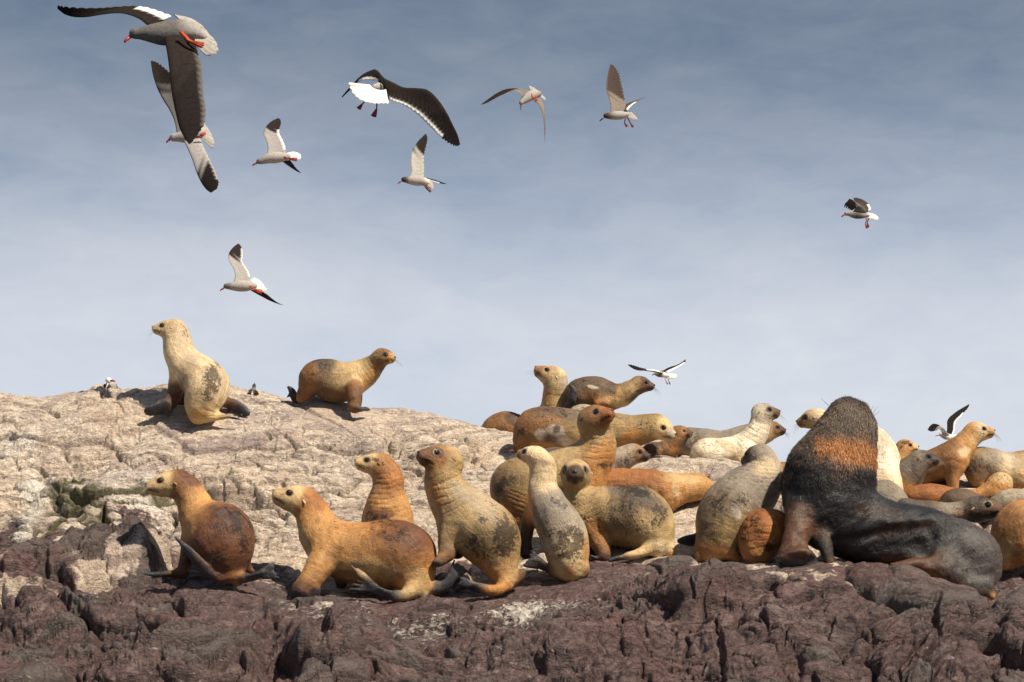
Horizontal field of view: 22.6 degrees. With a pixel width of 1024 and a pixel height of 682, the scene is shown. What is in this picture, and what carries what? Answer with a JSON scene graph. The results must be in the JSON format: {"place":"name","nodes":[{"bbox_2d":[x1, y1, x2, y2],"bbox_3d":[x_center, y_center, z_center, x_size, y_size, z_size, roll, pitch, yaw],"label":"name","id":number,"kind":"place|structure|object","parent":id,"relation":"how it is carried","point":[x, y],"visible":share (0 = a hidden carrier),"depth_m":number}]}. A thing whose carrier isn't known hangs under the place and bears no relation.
{"place":"outdoors","nodes":[
{"label":"outdoors","id":0,"kind":"place"},
{"bbox_2d":[57,5,217,143],"bbox_3d":[-1.746,-1.259,12.304,1.040,0.847,0.345,-7,-11,43],"label":"gull","id":1,"kind":"object","parent":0,"point":[180,38],"visible":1,"depth_m":12.12},
{"bbox_2d":[151,61,218,192],"bbox_3d":[-2.926,-1.935,23.037,0.324,1.433,1.212,8,-11,-44],"label":"gull","id":2,"kind":"object","parent":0,"point":[205,171],"visible":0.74,"depth_m":22.94},
{"bbox_2d":[220,244,281,304],"bbox_3d":[-2.393,-0.644,23.533,0.418,0.560,0.640,-2,-8,13],"label":"gull","id":3,"kind":"object","parent":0,"point":[242,282],"visible":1,"depth_m":23.34},
{"bbox_2d":[252,118,300,172],"bbox_3d":[-2.248,-1.924,24.654,0.467,0.551,0.549,0,-8,0],"label":"gull","id":4,"kind":"object","parent":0,"point":[276,152],"visible":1,"depth_m":24.56},
{"bbox_2d":[342,69,459,145],"bbox_3d":[-0.589,-1.208,13.511,0.810,0.496,0.331,-3,-9,21],"label":"gull","id":5,"kind":"object","parent":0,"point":[426,106],"visible":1,"depth_m":13.44},
{"bbox_2d":[398,134,445,191],"bbox_3d":[-0.877,-1.853,26.678,0.295,0.700,0.642,-6,-10,36],"label":"gull","id":6,"kind":"object","parent":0,"point":[416,178],"visible":1,"depth_m":26.56},
{"bbox_2d":[0,384,1023,681],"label":"rock ground","id":7,"kind":"structure","parent":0,"point":[88,532],"depth_m":19.19},
{"bbox_2d":[103,377,117,388],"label":"gull","id":8,"kind":"object","parent":7,"relation":"on","point":[109,382],"visible":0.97,"depth_m":23.44},
{"bbox_2d":[144,319,249,424],"bbox_3d":[-2.819,0.273,22.831,1.005,0.982,0.577,-3,-9,22],"label":"sea lion","id":9,"kind":"object","parent":7,"relation":"on","point":[198,388],"visible":1,"depth_m":22.66},
{"bbox_2d":[134,469,278,585],"bbox_3d":[-2.380,1.444,19.906,1.181,0.923,0.533,0,-8,0],"label":"sea lion","id":10,"kind":"object","parent":7,"relation":"on","point":[216,541],"visible":1,"depth_m":19.73},
{"bbox_2d":[247,383,258,394],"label":"gull","id":11,"kind":"object","parent":7,"relation":"on","point":[253,390],"visible":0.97,"depth_m":23.31},
{"bbox_2d":[287,348,403,412],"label":"sea lion","id":12,"kind":"object","parent":7,"relation":"on","point":[350,383],"visible":1,"depth_m":23.06},
{"bbox_2d":[262,485,467,601],"bbox_3d":[-1.154,1.581,19.913,1.634,0.942,0.599,0,-8,0],"label":"sea lion","id":13,"kind":"object","parent":7,"relation":"on","point":[381,557],"visible":1,"depth_m":19.73},
{"bbox_2d":[347,453,413,523],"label":"sea lion","id":14,"kind":"object","parent":7,"relation":"on","point":[387,498],"visible":0.56,"depth_m":20.57},
{"bbox_2d":[400,444,525,595],"bbox_3d":[-0.367,1.385,19.856,0.871,1.181,0.595,5,-9,-32],"label":"sea lion","id":15,"kind":"object","parent":7,"relation":"on","point":[478,529],"visible":1,"depth_m":19.75},
{"bbox_2d":[482,411,519,431],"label":"sea lion","id":16,"kind":"object","parent":7,"relation":"on","point":[503,420],"visible":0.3,"depth_m":23.38},
{"bbox_2d":[528,365,567,406],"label":"sea lion","id":17,"kind":"object","parent":7,"relation":"on","point":[553,379],"visible":0.53,"depth_m":23.21},
{"bbox_2d":[510,446,589,581],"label":"sea lion","id":18,"kind":"object","parent":7,"relation":"on","point":[551,516],"visible":0.98,"depth_m":19.83},
{"bbox_2d":[545,447,562,451],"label":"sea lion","id":19,"kind":"object","parent":7,"relation":"on","point":[549,449],"visible":0.13,"depth_m":21.64},
{"bbox_2d":[490,405,633,523],"bbox_3d":[0.419,1.011,20.925,1.190,0.976,0.572,-2,-8,11],"label":"sea lion","id":20,"kind":"object","parent":7,"relation":"on","point":[594,447],"visible":0.7,"depth_m":20.82},
{"bbox_2d":[571,404,589,409],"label":"sea lion","id":21,"kind":"object","parent":7,"relation":"on","point":[579,407],"visible":0.18,"depth_m":22.81},
{"bbox_2d":[508,406,682,452],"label":"sea lion","id":22,"kind":"object","parent":7,"relation":"on","point":[544,427],"visible":0.77,"depth_m":22.21},
{"bbox_2d":[561,376,657,409],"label":"sea lion","id":23,"kind":"object","parent":7,"relation":"on","point":[595,390],"visible":0.89,"depth_m":23.05},
{"bbox_2d":[558,459,676,561],"bbox_3d":[0.817,1.355,20.415,0.974,0.839,0.607,0,-8,0],"label":"sea lion","id":24,"kind":"object","parent":7,"relation":"on","point":[639,520],"visible":0.95,"depth_m":20.27},
{"bbox_2d":[612,443,653,468],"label":"sea lion","id":25,"kind":"object","parent":7,"relation":"on","point":[628,456],"visible":0.57,"depth_m":21.40},
{"bbox_2d":[606,468,712,511],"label":"sea lion","id":26,"kind":"object","parent":7,"relation":"on","point":[675,491],"visible":0.61,"depth_m":20.92},
{"bbox_2d":[643,425,696,457],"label":"sea lion","id":27,"kind":"object","parent":7,"relation":"on","point":[674,448],"visible":0.85,"depth_m":22.44},
{"bbox_2d":[677,444,782,562],"bbox_3d":[1.756,1.288,20.234,0.722,0.961,0.577,5,-10,-33],"label":"sea lion","id":28,"kind":"object","parent":7,"relation":"on","point":[731,500],"visible":0.92,"depth_m":20.02},
{"bbox_2d":[679,421,788,455],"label":"sea lion","id":29,"kind":"object","parent":7,"relation":"on","point":[777,429],"visible":0.33,"depth_m":22.75},
{"bbox_2d":[689,403,786,461],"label":"sea lion","id":30,"kind":"object","parent":7,"relation":"on","point":[756,430],"visible":0.66,"depth_m":22.32},
{"bbox_2d":[738,508,784,563],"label":"sea lion","id":31,"kind":"object","parent":7,"relation":"on","point":[761,533],"visible":0.8,"depth_m":19.81},
{"bbox_2d":[794,408,903,490],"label":"sea lion","id":32,"kind":"object","parent":7,"relation":"on","point":[888,458],"visible":0.38,"depth_m":21.35},
{"bbox_2d":[775,396,1007,599],"bbox_3d":[2.905,1.207,19.845,1.808,1.603,0.869,0,-8,0],"label":"sea lion","id":33,"kind":"object","parent":7,"relation":"on","point":[835,503],"visible":0.97,"depth_m":19.64},
{"bbox_2d":[876,479,907,501],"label":"sea lion","id":34,"kind":"object","parent":7,"relation":"on","point":[890,490],"visible":0.3,"depth_m":20.88},
{"bbox_2d":[896,439,919,458],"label":"sea lion","id":35,"kind":"object","parent":7,"relation":"on","point":[906,447],"visible":0.49,"depth_m":22.74},
{"bbox_2d":[899,450,946,490],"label":"sea lion","id":36,"kind":"object","parent":7,"relation":"on","point":[915,466],"visible":0.62,"depth_m":21.33},
{"bbox_2d":[898,496,1003,522],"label":"sea lion","id":37,"kind":"object","parent":7,"relation":"on","point":[976,509],"visible":0.66,"depth_m":20.68},
{"bbox_2d":[904,472,1012,501],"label":"sea lion","id":38,"kind":"object","parent":7,"relation":"on","point":[993,484],"visible":0.53,"depth_m":21.20},
{"bbox_2d":[922,422,999,487],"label":"sea lion","id":39,"kind":"object","parent":7,"relation":"on","point":[955,453],"visible":0.8,"depth_m":21.90},
{"bbox_2d":[939,488,989,521],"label":"sea lion","id":40,"kind":"object","parent":7,"relation":"on","point":[955,495],"visible":0.41,"depth_m":21.03},
{"bbox_2d":[964,447,1023,488],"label":"sea lion","id":41,"kind":"object","parent":7,"relation":"on","point":[985,463],"visible":0.77,"depth_m":21.94},
{"bbox_2d":[990,499,1023,570],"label":"sea lion","id":42,"kind":"object","parent":7,"relation":"on","point":[1007,530],"visible":0.88,"depth_m":20.20},
{"bbox_2d":[990,489,1023,505],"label":"sea lion","id":43,"kind":"object","parent":7,"relation":"on","point":[1005,497],"visible":0.58,"depth_m":20.99},
{"bbox_2d":[0,0,1023,461],"label":"sky","id":44,"kind":"structure","parent":0,"point":[709,231]},
{"bbox_2d":[481,86,545,134],"bbox_3d":[0.006,-2.455,27.434,0.869,0.680,0.264,4,-9,-26],"label":"gull","id":45,"kind":"object","parent":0,"point":[533,93],"visible":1,"depth_m":27.56},
{"bbox_2d":[600,64,643,126],"bbox_3d":[1.107,-2.454,25.789,0.372,0.752,0.605,-2,-8,12],"label":"gull","id":46,"kind":"object","parent":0,"point":[619,108],"visible":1,"depth_m":25.67},
{"bbox_2d":[628,359,685,384],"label":"gull","id":47,"kind":"object","parent":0,"point":[663,373],"visible":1,"depth_m":26.19},
{"bbox_2d":[841,198,877,227],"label":"gull","id":48,"kind":"object","parent":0,"point":[862,209],"visible":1,"depth_m":31.49},
{"bbox_2d":[928,404,968,439],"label":"gull","id":49,"kind":"object","parent":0,"point":[951,421],"visible":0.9,"depth_m":25.20}
]}

